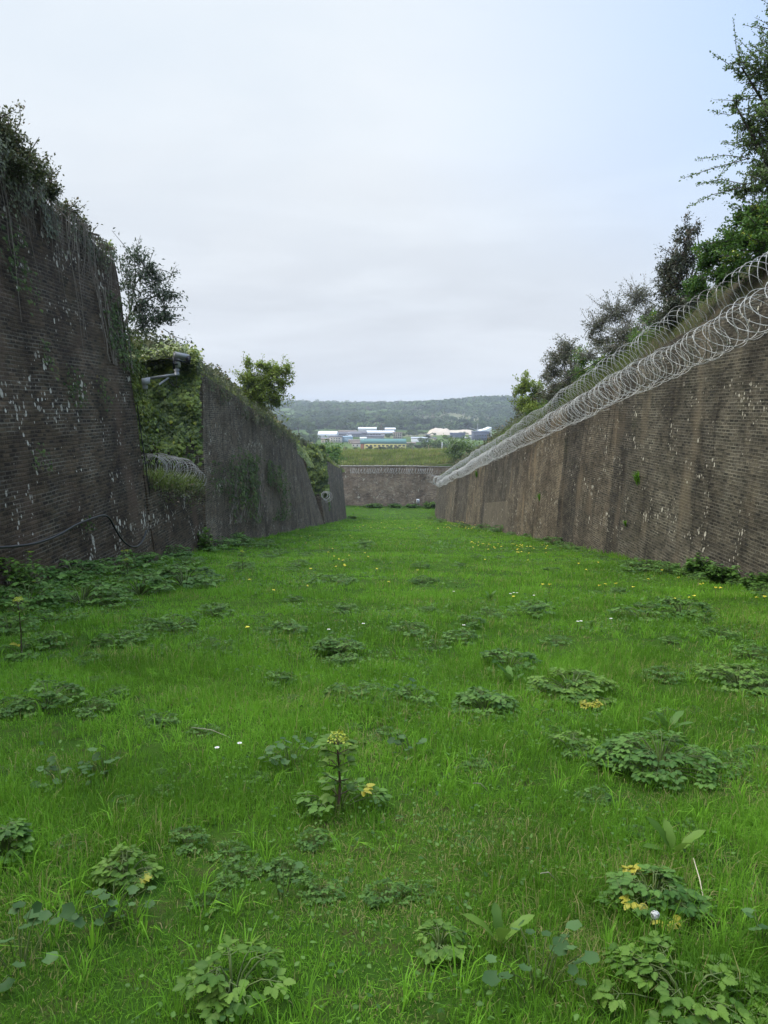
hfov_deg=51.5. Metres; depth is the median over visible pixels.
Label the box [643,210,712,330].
holm oak bush
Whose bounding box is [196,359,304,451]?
bramble overhang
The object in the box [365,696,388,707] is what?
weed clump
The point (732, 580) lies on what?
weed clump
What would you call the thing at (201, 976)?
weed clump
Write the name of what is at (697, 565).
nettle bush
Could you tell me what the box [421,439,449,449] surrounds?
broadleaf tree
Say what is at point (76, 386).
creeper
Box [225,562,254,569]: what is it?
weed clump
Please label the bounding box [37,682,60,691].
weed clump
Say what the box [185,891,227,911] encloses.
weed clump
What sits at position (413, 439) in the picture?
shed
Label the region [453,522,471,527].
weed clump
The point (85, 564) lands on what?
weed clump
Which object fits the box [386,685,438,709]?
weed clump
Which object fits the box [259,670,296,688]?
weed clump
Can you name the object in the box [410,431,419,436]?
broadleaf tree
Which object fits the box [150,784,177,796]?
weed clump
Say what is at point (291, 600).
weed clump
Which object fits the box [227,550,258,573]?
flowering weed
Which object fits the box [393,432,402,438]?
apartment block
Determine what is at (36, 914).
mallow plant
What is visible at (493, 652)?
weed clump
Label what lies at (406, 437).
valley terrain
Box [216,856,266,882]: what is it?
weed clump
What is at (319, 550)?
weed clump
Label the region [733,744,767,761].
weed clump
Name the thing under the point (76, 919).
mallow plant
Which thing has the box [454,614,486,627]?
weed clump
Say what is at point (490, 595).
long leaved weed
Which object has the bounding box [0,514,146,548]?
hanging cable
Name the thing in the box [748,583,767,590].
weed clump
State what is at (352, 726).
weed clump
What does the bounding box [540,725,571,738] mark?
weed clump
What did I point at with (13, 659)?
weed clump
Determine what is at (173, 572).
weed clump
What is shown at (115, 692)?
weed clump
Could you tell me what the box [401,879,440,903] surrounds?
weed clump
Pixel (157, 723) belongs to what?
weed clump
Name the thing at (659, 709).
weed clump
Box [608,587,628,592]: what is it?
weed clump
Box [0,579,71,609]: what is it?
weed clump
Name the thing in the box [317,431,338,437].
shed
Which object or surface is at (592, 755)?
weed clump
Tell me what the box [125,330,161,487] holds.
ivy
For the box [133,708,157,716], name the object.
weed clump
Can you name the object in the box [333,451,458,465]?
grassy bank
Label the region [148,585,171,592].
weed clump
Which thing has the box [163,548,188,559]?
weed clump
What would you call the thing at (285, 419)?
broadleaf tree
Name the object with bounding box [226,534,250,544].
weed clump
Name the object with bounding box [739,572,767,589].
nettle bush
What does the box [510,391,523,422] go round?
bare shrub
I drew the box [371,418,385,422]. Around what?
broadleaf tree
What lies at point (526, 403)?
tree
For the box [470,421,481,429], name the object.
broadleaf tree
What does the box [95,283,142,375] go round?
creeper
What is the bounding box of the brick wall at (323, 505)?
[315,496,330,523]
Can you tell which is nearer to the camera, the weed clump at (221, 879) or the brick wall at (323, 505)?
the weed clump at (221, 879)
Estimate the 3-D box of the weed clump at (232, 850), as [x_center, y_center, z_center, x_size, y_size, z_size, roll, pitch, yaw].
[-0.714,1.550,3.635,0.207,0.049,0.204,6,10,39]
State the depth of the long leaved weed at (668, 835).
3.64 m
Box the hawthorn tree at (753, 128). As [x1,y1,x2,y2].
[679,0,767,224]
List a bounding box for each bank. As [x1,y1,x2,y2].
[126,340,332,464]
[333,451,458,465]
[442,260,767,478]
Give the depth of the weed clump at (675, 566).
19.71 m
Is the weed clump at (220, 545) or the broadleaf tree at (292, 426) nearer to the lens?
the weed clump at (220, 545)
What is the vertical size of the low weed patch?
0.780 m
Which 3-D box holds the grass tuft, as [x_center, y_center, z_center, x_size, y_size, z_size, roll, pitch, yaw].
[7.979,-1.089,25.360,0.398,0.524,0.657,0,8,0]
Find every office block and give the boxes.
[329,436,342,442]
[471,431,489,439]
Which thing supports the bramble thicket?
on the bank at (716, 308)
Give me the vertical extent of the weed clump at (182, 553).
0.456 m
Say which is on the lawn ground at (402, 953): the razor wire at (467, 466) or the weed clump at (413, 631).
the weed clump at (413, 631)
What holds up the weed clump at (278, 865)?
on the lawn ground at (402, 953)
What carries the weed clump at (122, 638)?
on the lawn ground at (402, 953)
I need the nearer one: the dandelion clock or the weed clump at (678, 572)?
the dandelion clock
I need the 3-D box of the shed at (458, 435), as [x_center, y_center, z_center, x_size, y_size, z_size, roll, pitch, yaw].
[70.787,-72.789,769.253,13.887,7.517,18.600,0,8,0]
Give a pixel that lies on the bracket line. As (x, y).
(641, 379)
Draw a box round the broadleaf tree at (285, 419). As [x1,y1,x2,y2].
[280,416,296,431]
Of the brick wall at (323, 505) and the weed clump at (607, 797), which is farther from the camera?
the brick wall at (323, 505)
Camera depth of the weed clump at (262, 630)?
10.32 m
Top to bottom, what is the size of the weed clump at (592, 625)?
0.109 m
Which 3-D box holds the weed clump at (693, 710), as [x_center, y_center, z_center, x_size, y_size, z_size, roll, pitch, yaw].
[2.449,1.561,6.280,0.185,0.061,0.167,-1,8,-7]
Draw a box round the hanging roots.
[0,150,119,358]
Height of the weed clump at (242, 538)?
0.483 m
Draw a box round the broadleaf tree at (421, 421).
[419,419,431,423]
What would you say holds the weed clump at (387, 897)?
on the lawn ground at (402, 953)
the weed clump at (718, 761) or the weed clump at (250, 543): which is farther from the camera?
the weed clump at (250, 543)
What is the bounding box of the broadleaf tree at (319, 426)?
[315,423,323,430]
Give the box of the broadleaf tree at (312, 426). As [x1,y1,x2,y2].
[303,422,316,430]
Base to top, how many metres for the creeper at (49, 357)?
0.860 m
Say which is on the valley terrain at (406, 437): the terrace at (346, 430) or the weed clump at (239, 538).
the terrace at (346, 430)
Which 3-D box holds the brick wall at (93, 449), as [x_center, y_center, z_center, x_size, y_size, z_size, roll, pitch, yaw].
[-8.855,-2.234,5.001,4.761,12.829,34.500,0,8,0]
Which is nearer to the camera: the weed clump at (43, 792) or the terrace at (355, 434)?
the weed clump at (43, 792)
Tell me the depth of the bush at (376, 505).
147.60 m
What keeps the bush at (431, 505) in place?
on the lawn ground at (402, 953)
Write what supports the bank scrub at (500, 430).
on the bank at (716, 308)
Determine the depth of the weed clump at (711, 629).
9.79 m
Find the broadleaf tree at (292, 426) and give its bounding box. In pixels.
[287,417,307,432]
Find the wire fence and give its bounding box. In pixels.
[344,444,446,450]
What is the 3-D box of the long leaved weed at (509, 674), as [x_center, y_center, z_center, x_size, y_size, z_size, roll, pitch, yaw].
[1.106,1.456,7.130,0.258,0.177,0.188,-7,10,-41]
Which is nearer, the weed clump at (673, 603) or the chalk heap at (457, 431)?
the weed clump at (673, 603)
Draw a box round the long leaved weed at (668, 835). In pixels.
[642,816,706,856]
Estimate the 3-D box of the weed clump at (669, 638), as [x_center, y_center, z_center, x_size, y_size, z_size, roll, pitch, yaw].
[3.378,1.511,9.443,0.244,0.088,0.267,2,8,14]
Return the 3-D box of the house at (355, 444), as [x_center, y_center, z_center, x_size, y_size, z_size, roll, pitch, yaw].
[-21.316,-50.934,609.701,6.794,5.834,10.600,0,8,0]
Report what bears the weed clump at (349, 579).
on the lawn ground at (402, 953)
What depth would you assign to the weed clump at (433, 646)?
9.13 m
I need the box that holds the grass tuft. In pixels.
[629,470,640,485]
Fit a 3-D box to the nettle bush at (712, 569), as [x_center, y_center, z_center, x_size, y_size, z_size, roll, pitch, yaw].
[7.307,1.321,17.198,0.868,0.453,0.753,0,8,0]
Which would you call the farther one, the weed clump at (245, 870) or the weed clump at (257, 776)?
the weed clump at (257, 776)
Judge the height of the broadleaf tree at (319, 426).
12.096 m
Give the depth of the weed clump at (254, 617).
11.53 m
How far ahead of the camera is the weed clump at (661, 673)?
7.39 m
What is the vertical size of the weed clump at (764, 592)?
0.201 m
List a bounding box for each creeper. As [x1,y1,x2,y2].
[0,213,42,316]
[32,443,52,470]
[39,339,59,379]
[63,363,88,407]
[80,515,96,531]
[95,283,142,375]
[96,375,113,411]
[210,460,228,494]
[223,447,292,524]
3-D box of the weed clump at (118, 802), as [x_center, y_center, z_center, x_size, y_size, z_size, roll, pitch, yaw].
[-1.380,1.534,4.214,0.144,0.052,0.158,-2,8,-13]
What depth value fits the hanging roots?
18.45 m
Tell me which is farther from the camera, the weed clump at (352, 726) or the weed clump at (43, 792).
the weed clump at (352, 726)
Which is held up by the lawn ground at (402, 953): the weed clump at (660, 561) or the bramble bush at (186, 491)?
the weed clump at (660, 561)
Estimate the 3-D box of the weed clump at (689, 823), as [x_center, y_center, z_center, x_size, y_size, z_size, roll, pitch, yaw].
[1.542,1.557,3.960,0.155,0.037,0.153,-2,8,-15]
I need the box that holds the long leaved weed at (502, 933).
[461,902,534,944]
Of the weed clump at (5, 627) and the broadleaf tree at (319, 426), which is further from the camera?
the broadleaf tree at (319, 426)
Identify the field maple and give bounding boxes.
[229,352,296,420]
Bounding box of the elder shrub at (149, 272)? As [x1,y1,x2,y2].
[113,227,194,346]
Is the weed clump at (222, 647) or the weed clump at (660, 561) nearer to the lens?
the weed clump at (222, 647)
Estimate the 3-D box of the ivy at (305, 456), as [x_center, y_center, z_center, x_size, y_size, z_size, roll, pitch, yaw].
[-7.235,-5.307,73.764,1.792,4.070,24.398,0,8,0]
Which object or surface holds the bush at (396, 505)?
on the lawn ground at (402, 953)
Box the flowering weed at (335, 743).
[293,729,392,816]
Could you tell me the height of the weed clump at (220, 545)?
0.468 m
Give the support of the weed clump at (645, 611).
on the lawn ground at (402, 953)
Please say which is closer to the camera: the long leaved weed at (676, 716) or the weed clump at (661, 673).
the long leaved weed at (676, 716)
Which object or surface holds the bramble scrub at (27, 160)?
on the bank at (147, 344)
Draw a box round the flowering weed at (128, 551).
[120,549,140,569]
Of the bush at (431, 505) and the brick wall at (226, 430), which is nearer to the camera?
the brick wall at (226, 430)
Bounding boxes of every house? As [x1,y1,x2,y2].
[321,438,328,442]
[351,442,359,446]
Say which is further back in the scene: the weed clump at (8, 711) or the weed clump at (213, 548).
the weed clump at (213, 548)
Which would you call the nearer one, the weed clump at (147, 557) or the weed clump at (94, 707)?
the weed clump at (94, 707)
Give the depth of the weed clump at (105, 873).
3.33 m
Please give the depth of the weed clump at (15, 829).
3.57 m
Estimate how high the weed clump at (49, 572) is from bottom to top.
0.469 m
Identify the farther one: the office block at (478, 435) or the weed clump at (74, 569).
the office block at (478, 435)
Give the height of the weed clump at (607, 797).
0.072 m
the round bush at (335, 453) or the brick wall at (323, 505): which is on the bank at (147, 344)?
the round bush at (335, 453)
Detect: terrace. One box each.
[338,430,356,431]
[338,432,361,436]
[348,439,359,443]
[366,435,383,438]
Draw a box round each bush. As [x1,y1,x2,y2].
[97,239,113,254]
[155,469,211,512]
[324,435,347,465]
[364,503,381,507]
[388,503,400,507]
[405,503,420,507]
[422,501,435,507]
[439,433,479,462]
[530,333,590,404]
[573,273,659,363]
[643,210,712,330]
[682,552,713,574]
[703,562,742,582]
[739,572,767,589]
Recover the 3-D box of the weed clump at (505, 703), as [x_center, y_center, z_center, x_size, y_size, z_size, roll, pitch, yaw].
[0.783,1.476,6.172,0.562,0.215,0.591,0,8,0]
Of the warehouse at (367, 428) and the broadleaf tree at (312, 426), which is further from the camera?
the warehouse at (367, 428)
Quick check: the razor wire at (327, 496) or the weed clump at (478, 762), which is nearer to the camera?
the weed clump at (478, 762)
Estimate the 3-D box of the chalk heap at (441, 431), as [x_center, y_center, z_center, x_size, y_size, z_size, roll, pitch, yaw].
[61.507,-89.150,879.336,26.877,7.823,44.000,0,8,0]
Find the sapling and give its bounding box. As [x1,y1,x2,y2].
[197,527,214,551]
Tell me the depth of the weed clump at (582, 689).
6.70 m
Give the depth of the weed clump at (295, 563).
22.33 m
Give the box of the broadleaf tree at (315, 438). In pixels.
[306,434,320,443]
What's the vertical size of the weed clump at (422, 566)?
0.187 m
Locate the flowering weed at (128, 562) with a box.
[118,558,146,579]
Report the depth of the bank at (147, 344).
30.59 m
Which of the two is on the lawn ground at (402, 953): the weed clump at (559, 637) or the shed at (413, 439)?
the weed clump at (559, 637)
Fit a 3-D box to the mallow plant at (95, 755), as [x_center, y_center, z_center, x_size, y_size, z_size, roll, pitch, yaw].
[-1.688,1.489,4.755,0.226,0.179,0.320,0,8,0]
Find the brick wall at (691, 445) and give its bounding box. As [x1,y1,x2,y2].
[435,285,767,578]
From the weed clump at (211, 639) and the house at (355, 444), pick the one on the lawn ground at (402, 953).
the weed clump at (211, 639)
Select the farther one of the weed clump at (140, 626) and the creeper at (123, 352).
the creeper at (123, 352)
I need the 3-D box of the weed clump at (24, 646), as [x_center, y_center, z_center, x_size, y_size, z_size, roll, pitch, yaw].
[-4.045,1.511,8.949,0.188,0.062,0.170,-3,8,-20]
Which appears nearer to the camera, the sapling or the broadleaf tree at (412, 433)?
the sapling
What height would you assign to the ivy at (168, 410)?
4.794 m
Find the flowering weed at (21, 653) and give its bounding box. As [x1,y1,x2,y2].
[0,596,39,661]
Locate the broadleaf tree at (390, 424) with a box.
[384,418,400,427]
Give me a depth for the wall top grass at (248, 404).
40.40 m
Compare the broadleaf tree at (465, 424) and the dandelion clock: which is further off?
the broadleaf tree at (465, 424)
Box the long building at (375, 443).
[360,439,406,449]
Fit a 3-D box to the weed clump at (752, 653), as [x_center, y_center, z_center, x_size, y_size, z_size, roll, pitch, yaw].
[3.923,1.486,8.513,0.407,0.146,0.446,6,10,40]
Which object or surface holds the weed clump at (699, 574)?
on the lawn ground at (402, 953)
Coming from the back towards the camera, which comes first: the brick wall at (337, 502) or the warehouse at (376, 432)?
the warehouse at (376, 432)
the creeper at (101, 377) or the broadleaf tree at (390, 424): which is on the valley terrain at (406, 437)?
the broadleaf tree at (390, 424)
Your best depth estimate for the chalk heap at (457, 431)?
874.25 m
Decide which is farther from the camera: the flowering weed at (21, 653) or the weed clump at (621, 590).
the weed clump at (621, 590)
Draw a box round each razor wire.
[141,453,206,490]
[321,491,332,501]
[350,468,434,473]
[426,475,446,485]
[436,282,767,486]
[442,251,767,479]
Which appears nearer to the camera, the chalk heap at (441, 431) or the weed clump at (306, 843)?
the weed clump at (306, 843)
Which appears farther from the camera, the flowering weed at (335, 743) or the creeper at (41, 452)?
the creeper at (41, 452)
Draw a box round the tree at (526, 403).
[507,369,546,414]
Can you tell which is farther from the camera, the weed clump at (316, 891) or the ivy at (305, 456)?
the ivy at (305, 456)
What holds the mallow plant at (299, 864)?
on the lawn ground at (402, 953)
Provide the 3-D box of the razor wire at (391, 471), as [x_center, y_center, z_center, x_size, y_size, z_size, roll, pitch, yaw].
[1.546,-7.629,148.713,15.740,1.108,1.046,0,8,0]
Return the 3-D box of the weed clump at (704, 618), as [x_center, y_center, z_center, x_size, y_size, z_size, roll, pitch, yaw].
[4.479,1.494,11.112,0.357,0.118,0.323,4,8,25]
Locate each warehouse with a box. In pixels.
[358,427,376,430]
[367,431,393,434]
[385,428,395,431]
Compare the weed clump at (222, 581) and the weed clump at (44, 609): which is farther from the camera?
the weed clump at (222, 581)
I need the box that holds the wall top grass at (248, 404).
[147,352,346,471]
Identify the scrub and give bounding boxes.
[0,99,102,235]
[126,326,343,472]
[449,251,754,467]
[525,309,662,446]
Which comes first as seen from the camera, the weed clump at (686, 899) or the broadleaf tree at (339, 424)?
the weed clump at (686, 899)
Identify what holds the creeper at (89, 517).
attached to the brick wall at (93, 449)
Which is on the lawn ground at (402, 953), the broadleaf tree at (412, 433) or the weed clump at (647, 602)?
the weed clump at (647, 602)
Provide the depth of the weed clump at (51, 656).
8.42 m
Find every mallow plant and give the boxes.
[0,901,75,991]
[30,756,94,791]
[68,872,156,929]
[78,744,121,776]
[257,735,319,769]
[264,853,303,899]
[386,676,416,697]
[387,734,430,759]
[482,919,599,998]
[742,908,767,947]
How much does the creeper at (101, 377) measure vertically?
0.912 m
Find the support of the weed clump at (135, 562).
on the lawn ground at (402, 953)
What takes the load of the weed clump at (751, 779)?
on the lawn ground at (402, 953)
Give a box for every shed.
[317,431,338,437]
[342,436,352,441]
[350,431,366,436]
[411,437,427,441]
[450,433,464,438]
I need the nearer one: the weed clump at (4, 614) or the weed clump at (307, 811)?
the weed clump at (307, 811)
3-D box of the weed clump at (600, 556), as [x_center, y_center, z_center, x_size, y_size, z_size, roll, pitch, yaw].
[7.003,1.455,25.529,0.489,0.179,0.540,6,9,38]
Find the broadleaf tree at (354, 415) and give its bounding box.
[347,412,360,422]
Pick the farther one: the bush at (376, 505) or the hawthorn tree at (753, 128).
the bush at (376, 505)
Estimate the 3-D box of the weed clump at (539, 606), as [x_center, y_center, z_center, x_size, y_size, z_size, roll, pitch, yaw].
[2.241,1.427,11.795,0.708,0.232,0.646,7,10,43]
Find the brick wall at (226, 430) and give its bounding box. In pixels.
[135,373,323,548]
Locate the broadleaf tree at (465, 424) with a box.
[463,422,471,429]
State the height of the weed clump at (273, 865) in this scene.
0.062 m
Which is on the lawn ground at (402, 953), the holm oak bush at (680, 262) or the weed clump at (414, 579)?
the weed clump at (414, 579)
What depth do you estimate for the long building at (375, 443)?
558.03 m
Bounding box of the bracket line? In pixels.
[448,292,767,482]
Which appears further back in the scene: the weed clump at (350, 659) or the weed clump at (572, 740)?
the weed clump at (350, 659)
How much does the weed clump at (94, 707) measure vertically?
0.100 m
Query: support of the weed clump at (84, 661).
on the lawn ground at (402, 953)
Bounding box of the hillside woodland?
[268,395,544,429]
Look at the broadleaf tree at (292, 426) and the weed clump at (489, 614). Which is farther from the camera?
the broadleaf tree at (292, 426)
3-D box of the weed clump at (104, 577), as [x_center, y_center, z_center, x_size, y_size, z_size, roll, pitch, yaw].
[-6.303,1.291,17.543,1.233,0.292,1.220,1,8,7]
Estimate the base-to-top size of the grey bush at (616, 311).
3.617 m
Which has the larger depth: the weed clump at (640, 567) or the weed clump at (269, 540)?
the weed clump at (269, 540)
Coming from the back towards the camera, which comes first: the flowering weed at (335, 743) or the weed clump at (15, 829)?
the flowering weed at (335, 743)
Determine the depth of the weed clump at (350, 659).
7.99 m
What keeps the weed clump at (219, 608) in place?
on the lawn ground at (402, 953)
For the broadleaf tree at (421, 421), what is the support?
on the valley terrain at (406, 437)
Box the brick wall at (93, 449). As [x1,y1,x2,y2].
[0,171,154,590]
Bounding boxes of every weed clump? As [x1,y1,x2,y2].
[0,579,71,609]
[0,585,29,598]
[0,614,43,632]
[0,695,41,719]
[0,817,34,863]
[1,612,15,616]
[6,563,73,591]
[6,678,87,717]
[8,657,23,663]
[15,644,32,649]
[20,630,73,649]
[21,607,88,626]
[22,671,58,686]
[28,786,58,802]
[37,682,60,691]
[40,578,125,607]
[42,568,94,584]
[43,833,85,857]
[48,651,71,658]
[54,558,108,581]
[55,567,94,582]
[67,696,117,717]
[71,651,109,666]
[76,591,142,606]
[78,563,119,579]
[87,843,163,891]
[88,629,149,646]
[93,554,155,575]
[100,686,130,698]
[108,572,175,594]
[110,794,134,808]
[122,617,163,630]
[131,552,168,566]
[133,563,189,578]
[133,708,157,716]
[141,643,167,651]
[144,711,180,728]
[146,612,198,633]
[147,717,168,727]
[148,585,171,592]
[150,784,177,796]
[152,767,167,775]
[153,565,219,587]
[161,825,209,854]
[162,544,194,559]
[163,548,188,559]
[164,556,205,564]
[172,934,295,1023]
[184,636,234,655]
[185,723,220,735]
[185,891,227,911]
[192,602,234,616]
[193,572,225,583]
[197,544,220,551]
[204,839,250,867]
[212,646,238,655]
[214,536,239,548]
[215,875,239,890]
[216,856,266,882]
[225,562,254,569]
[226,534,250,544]
[232,533,253,541]
[233,540,265,546]
[241,770,268,784]
[251,611,275,619]
[253,626,270,633]
[257,539,277,546]
[257,550,278,558]
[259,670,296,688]
[264,856,298,881]
[265,618,308,636]
[268,638,286,645]
[269,860,312,883]
[273,548,287,554]
[275,694,300,703]
[283,593,302,602]
[287,559,310,566]
[291,797,323,818]
[295,827,336,852]
[295,874,346,905]
[298,552,313,556]
[305,573,358,585]
[311,631,363,658]
[315,547,336,552]
[322,680,390,704]
[323,652,366,667]
[333,602,359,612]
[347,722,361,731]
[352,539,376,546]
[362,877,411,907]
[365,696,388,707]
[368,726,401,740]
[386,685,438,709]
[388,621,434,638]
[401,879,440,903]
[410,561,430,567]
[410,575,434,582]
[414,918,466,964]
[416,606,437,612]
[416,639,451,651]
[441,627,483,643]
[449,686,520,721]
[451,561,465,566]
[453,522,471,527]
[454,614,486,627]
[455,835,476,847]
[460,757,492,770]
[472,608,506,618]
[473,523,490,529]
[479,648,543,674]
[488,525,502,531]
[507,600,556,617]
[525,667,617,704]
[539,634,571,645]
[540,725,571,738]
[542,536,563,544]
[543,567,561,572]
[544,730,602,758]
[553,542,575,547]
[561,745,618,767]
[567,546,586,550]
[573,786,612,804]
[579,620,611,631]
[579,699,601,709]
[586,761,606,770]
[592,728,717,790]
[592,930,767,1023]
[593,863,715,930]
[595,554,607,559]
[607,602,684,620]
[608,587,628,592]
[620,558,663,571]
[626,824,651,839]
[634,601,653,609]
[639,665,685,683]
[640,559,669,570]
[647,707,680,720]
[650,562,684,573]
[654,596,713,619]
[658,635,678,643]
[673,567,693,575]
[676,817,711,832]
[680,746,751,778]
[682,663,734,680]
[685,572,704,579]
[685,705,702,713]
[691,566,741,581]
[692,613,716,622]
[692,662,767,695]
[700,625,740,639]
[725,579,740,583]
[732,642,767,659]
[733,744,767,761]
[737,673,767,693]
[740,586,767,597]
[743,776,760,783]
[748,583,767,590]
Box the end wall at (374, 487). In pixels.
[339,465,452,505]
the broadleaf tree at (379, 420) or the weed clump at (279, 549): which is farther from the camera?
the broadleaf tree at (379, 420)
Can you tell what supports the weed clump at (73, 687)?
on the lawn ground at (402, 953)
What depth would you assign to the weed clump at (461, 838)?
3.79 m
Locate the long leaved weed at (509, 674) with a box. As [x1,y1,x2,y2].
[496,664,524,682]
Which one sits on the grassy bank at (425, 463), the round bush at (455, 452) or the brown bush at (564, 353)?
the round bush at (455, 452)
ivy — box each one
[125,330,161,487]
[127,334,205,467]
[294,437,323,467]
[306,443,330,510]
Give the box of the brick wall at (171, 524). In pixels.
[143,475,203,560]
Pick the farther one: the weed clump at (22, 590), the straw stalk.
the weed clump at (22, 590)
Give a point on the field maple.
(260, 388)
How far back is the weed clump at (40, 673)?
7.24 m
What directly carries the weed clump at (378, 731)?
on the lawn ground at (402, 953)
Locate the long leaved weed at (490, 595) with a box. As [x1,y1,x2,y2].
[482,590,496,599]
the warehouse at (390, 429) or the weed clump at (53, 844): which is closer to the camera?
the weed clump at (53, 844)
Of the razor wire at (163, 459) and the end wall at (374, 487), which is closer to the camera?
the razor wire at (163, 459)
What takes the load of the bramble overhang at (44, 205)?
attached to the brick wall at (93, 449)
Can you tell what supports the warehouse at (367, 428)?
on the valley terrain at (406, 437)
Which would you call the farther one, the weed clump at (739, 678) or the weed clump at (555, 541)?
the weed clump at (555, 541)
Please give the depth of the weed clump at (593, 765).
4.84 m
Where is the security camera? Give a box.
[142,352,190,388]
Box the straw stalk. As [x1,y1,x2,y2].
[693,858,702,895]
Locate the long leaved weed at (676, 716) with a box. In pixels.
[642,710,693,730]
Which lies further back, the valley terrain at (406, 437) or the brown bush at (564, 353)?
the valley terrain at (406, 437)
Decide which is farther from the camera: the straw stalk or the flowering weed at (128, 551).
the flowering weed at (128, 551)
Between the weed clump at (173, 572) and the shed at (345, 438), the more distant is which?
the shed at (345, 438)
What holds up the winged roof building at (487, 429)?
on the valley terrain at (406, 437)
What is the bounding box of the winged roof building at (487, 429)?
[469,427,491,438]
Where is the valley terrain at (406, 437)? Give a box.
[273,401,515,465]
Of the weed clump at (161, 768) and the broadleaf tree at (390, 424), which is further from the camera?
the broadleaf tree at (390, 424)
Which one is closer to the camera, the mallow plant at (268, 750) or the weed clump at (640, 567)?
the mallow plant at (268, 750)
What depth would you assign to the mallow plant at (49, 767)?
4.46 m
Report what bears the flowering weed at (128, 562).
on the lawn ground at (402, 953)
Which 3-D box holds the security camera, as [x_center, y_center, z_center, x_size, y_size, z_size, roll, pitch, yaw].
[-6.130,-3.983,22.445,1.443,1.032,0.388,0,8,0]
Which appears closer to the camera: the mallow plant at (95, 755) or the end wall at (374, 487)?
the mallow plant at (95, 755)
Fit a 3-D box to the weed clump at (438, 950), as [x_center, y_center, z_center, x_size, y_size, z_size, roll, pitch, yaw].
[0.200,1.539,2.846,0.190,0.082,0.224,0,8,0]
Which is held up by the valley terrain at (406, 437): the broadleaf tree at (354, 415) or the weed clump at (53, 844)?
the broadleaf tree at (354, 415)
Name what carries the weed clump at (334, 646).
on the lawn ground at (402, 953)
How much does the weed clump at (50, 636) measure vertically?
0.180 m
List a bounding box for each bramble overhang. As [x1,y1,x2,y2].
[0,138,124,285]
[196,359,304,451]
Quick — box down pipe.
[136,402,149,494]
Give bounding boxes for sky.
[0,0,767,401]
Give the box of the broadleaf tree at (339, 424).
[330,421,343,429]
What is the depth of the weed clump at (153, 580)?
14.70 m
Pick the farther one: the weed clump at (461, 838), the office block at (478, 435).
the office block at (478, 435)
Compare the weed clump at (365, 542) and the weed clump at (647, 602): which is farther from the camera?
the weed clump at (365, 542)
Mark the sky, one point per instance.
(404, 200)
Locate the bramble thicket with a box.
[675,193,767,301]
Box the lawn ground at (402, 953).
[0,505,767,1023]
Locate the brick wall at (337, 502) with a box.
[303,459,346,522]
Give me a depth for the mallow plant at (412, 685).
6.64 m
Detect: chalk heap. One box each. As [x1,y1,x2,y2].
[427,428,451,434]
[450,430,471,434]
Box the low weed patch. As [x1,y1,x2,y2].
[0,551,40,594]
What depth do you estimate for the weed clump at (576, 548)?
29.80 m
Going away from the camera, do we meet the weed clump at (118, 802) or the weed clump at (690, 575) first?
the weed clump at (118, 802)
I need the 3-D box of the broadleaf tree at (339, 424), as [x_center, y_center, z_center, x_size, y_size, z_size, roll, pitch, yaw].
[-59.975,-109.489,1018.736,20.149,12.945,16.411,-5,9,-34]
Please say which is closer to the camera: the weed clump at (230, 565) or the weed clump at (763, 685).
the weed clump at (763, 685)
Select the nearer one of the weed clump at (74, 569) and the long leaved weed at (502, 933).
the long leaved weed at (502, 933)
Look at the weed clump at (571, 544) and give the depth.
32.68 m
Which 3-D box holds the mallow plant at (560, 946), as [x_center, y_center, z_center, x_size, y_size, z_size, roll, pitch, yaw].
[0.498,1.480,2.617,0.381,0.186,0.290,0,8,0]
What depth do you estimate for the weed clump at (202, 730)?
5.63 m
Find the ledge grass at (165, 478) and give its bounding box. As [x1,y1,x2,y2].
[143,465,205,494]
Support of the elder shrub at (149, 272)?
on the bank at (147, 344)
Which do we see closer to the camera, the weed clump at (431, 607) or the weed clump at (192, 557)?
the weed clump at (431, 607)
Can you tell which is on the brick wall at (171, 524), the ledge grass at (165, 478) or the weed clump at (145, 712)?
the ledge grass at (165, 478)
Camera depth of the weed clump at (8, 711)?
6.07 m
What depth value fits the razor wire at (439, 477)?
132.04 m
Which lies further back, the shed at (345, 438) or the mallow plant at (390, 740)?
the shed at (345, 438)
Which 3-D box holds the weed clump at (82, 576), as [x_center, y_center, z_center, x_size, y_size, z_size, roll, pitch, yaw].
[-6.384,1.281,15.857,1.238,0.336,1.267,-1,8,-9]
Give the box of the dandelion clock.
[651,910,659,929]
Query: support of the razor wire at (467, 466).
attached to the brick wall at (691, 445)
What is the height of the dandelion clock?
0.126 m

